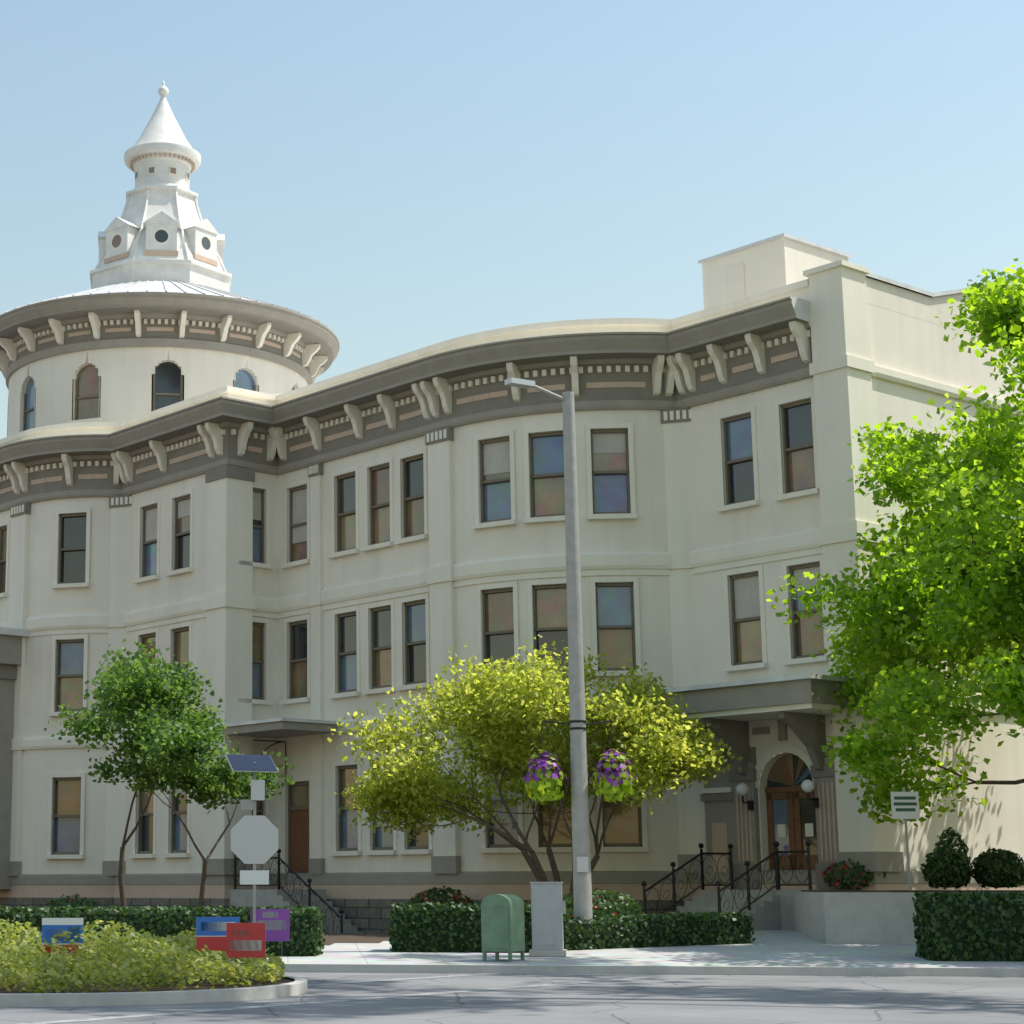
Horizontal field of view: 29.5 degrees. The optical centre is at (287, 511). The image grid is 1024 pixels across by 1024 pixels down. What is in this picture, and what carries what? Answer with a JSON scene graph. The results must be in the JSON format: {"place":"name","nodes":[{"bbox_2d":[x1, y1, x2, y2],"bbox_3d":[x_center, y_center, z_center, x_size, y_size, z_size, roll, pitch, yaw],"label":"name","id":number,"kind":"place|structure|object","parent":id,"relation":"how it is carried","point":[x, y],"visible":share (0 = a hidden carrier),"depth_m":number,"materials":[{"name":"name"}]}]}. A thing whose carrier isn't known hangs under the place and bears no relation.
{"place":"outdoors","nodes":[
{"label":"outdoors","id":0,"kind":"place"},
{"bbox_2d":[0,972,1023,1023],"bbox_3d":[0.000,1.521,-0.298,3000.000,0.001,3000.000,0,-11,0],"label":"road","id":1,"kind":"structure","parent":0,"point":[720,999],"depth_m":26.18,"materials":[{"name":"grey asphalt"}]},
{"bbox_2d":[0,970,307,1006],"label":"traffic island","id":2,"kind":"structure","parent":1,"relation":"on","point":[286,986],"depth_m":26.43,"materials":[{"name":"concrete"}]},
{"bbox_2d":[0,918,285,992],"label":"island ground cover","id":3,"kind":"object","parent":2,"relation":"on","point":[123,958],"visible":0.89,"depth_m":27.43,"materials":[{"name":"green plant"}]},
{"bbox_2d":[41,909,289,974],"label":"yard signs","id":4,"kind":"object","parent":3,"relation":"on","point":[233,937],"visible":0.77,"depth_m":28.34,"materials":[{"name":"multicoloured"}]},
{"bbox_2d":[225,754,277,979],"bbox_3d":[-0.567,5.610,30.453,0.777,3.529,0.479,3,-12,-16],"label":"stop sign","id":5,"kind":"object","parent":2,"relation":"on","point":[254,839],"visible":0.98,"depth_m":30.51,"materials":[{"name":"silver metal"}]},
{"bbox_2d":[19,973,645,1023],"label":"road markings","id":6,"kind":"object","parent":1,"relation":"on","point":[157,1014],"visible":0.77,"depth_m":27.30,"materials":[{"name":"paint"}]},
{"bbox_2d":[0,233,1023,932],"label":"building","id":7,"kind":"structure","parent":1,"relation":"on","point":[300,571],"depth_m":56.92,"materials":[{"name":"beige paint"}]},
{"bbox_2d":[0,80,339,436],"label":"rotunda","id":8,"kind":"structure","parent":7,"relation":"on","point":[158,315],"depth_m":73.11,"materials":[{"name":"white paint"}]},
{"bbox_2d":[0,0,1023,781],"label":"sky","id":9,"kind":"structure","parent":0,"point":[400,177],"materials":[{"name":"blue"}]},
{"bbox_2d":[53,890,1023,976],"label":"pavement and beds","id":10,"kind":"structure","parent":0,"point":[852,933],"depth_m":37.96,"materials":[{"name":"concrete"}]},
{"bbox_2d":[41,893,102,913],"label":"shrub","id":11,"kind":"object","parent":10,"relation":"on","point":[63,901],"visible":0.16,"depth_m":56.65,"materials":[{"name":"green plant"}]},
{"bbox_2d":[94,689,186,908],"bbox_3d":[-3.859,7.684,51.588,3.288,7.344,4.557,0,-11,0],"label":"tree trunk","id":12,"kind":"object","parent":10,"relation":"on","point":[120,878],"visible":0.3,"depth_m":51.62,"materials":[{"name":"brown plant"}]},
{"bbox_2d":[44,639,236,751],"bbox_3d":[-3.870,5.042,52.128,5.049,3.280,6.091,0,-11,0],"label":"tree foliage","id":13,"kind":"object","parent":12,"relation":"on","point":[144,681],"visible":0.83,"depth_m":50.61,"materials":[{"name":"green plant"}]},
{"bbox_2d":[0,904,325,956],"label":"hedge","id":14,"kind":"object","parent":10,"relation":"on","point":[306,933],"visible":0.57,"depth_m":38.87,"materials":[{"name":"green plant"}]},
{"bbox_2d":[112,752,247,913],"bbox_3d":[-2.393,8.272,49.907,3.280,5.419,3.405,6,-13,-29],"label":"tree trunk","id":15,"kind":"object","parent":10,"relation":"on","point":[202,885],"visible":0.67,"depth_m":49.09,"materials":[{"name":"brown plant"}]},
{"bbox_2d":[88,702,295,813],"bbox_3d":[-2.530,6.334,49.834,5.644,2.878,4.706,0,-11,0],"label":"tree foliage","id":16,"kind":"object","parent":15,"relation":"on","point":[183,748],"visible":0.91,"depth_m":49.68,"materials":[{"name":"green plant"}]},
{"bbox_2d":[408,886,473,909],"bbox_3d":[4.317,11.080,53.869,1.930,1.173,1.931,0,-11,0],"label":"rose bush","id":17,"kind":"object","parent":10,"relation":"on","point":[435,892],"visible":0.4,"depth_m":53.55,"materials":[{"name":"green plant"}]},
{"bbox_2d":[388,901,531,952],"bbox_3d":[3.905,8.669,39.948,3.610,1.147,1.220,-2,-11,8],"label":"hedge","id":18,"kind":"object","parent":10,"relation":"on","point":[419,928],"visible":0.51,"depth_m":39.58,"materials":[{"name":"green plant"}]},
{"bbox_2d":[481,894,524,961],"bbox_3d":[4.117,7.953,36.751,0.600,1.250,0.732,-6,-13,27],"label":"relay mailbox","id":19,"kind":"object","parent":10,"relation":"on","point":[502,924],"visible":1,"depth_m":36.48,"materials":[{"name":"green metal"}]},
{"bbox_2d":[228,889,800,932],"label":"entrance steps","id":20,"kind":"structure","parent":10,"relation":"on","point":[771,910],"depth_m":50.25,"materials":[{"name":"grey concrete"}]},
{"bbox_2d":[233,739,811,932],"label":"iron railings","id":21,"kind":"object","parent":10,"relation":"on","point":[775,853],"visible":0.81,"depth_m":50.44,"materials":[{"name":"black metal"}]},
{"bbox_2d":[327,634,742,922],"bbox_3d":[6.081,7.072,49.695,9.205,7.609,9.351,10,-15,-40],"label":"locust tree","id":22,"kind":"object","parent":10,"relation":"on","point":[645,722],"depth_m":49.13,"materials":[{"name":"green plant"}]},
{"bbox_2d":[529,882,566,956],"bbox_3d":[5.173,8.107,38.255,0.725,1.445,0.600,-2,-11,10],"label":"utility cabinet","id":23,"kind":"object","parent":10,"relation":"on","point":[548,907],"visible":1,"depth_m":38.02,"materials":[{"name":"metal"}]},
{"bbox_2d":[505,377,627,948],"bbox_3d":[5.936,3.213,41.605,2.633,12.210,0.972,4,-12,-18],"label":"street pole","id":24,"kind":"object","parent":10,"relation":"on","point":[582,890],"visible":0.91,"depth_m":41.45,"materials":[{"name":"grey metal"}]},
{"bbox_2d":[523,749,637,803],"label":"hanging flower baskets","id":25,"kind":"object","parent":24,"relation":"hanging from","point":[545,778],"visible":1,"depth_m":40.95,"materials":[{"name":"purple plant"}]},
{"bbox_2d":[562,888,643,920],"bbox_3d":[7.408,9.600,46.011,2.350,1.161,2.337,0,-11,0],"label":"shrub","id":26,"kind":"object","parent":10,"relation":"on","point":[626,906],"visible":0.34,"depth_m":45.56,"materials":[{"name":"green plant"}]},
{"bbox_2d":[563,910,755,950],"bbox_3d":[7.714,9.081,41.515,5.485,0.908,1.130,6,-13,-28],"label":"hedge","id":27,"kind":"object","parent":10,"relation":"on","point":[614,931],"visible":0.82,"depth_m":41.20,"materials":[{"name":"green plant"}]},
{"bbox_2d":[821,858,885,889],"bbox_3d":[14.593,9.280,49.319,1.749,0.914,1.747,0,-11,0],"label":"rose bush","id":28,"kind":"object","parent":10,"relation":"on","point":[866,878],"visible":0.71,"depth_m":48.80,"materials":[{"name":"green plant"}]},
{"bbox_2d":[766,258,1023,826],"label":"tree","id":29,"kind":"object","parent":10,"relation":"on","point":[974,594],"depth_m":42.91,"materials":[{"name":"green plant"}]},
{"bbox_2d":[891,787,919,889],"bbox_3d":[13.800,7.836,42.681,0.620,3.400,0.058,0,-11,0],"label":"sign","id":30,"kind":"object","parent":10,"relation":"on","point":[904,805],"visible":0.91,"depth_m":42.89,"materials":[{"name":"white metal"}]},
{"bbox_2d":[920,848,973,889],"bbox_3d":[15.600,8.438,45.417,1.208,0.990,1.221,0,-11,0],"label":"round shrub","id":31,"kind":"object","parent":10,"relation":"on","point":[944,868],"visible":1,"depth_m":45.10,"materials":[{"name":"green plant"}]},
{"bbox_2d":[933,827,970,867],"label":"tall shrub","id":32,"kind":"object","parent":10,"relation":"on","point":[951,835],"visible":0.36,"depth_m":46.77,"materials":[{"name":"green plant"}]},
{"bbox_2d":[912,890,1023,961],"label":"hedge","id":33,"kind":"object","parent":10,"relation":"on","point":[979,926],"visible":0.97,"depth_m":36.11,"materials":[{"name":"green plant"}]},
{"bbox_2d":[971,848,1023,888],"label":"round shrub","id":34,"kind":"object","parent":10,"relation":"on","point":[998,868],"visible":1,"depth_m":45.23,"materials":[{"name":"green plant"}]},
{"bbox_2d":[651,673,855,889],"bbox_3d":[12.309,7.578,50.661,2.200,6.030,5.594,9,-14,-37],"label":"entrance portico","id":35,"kind":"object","parent":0,"point":[731,708],"visible":0.88,"depth_m":50.84,"materials":[{"name":"beige paint"}]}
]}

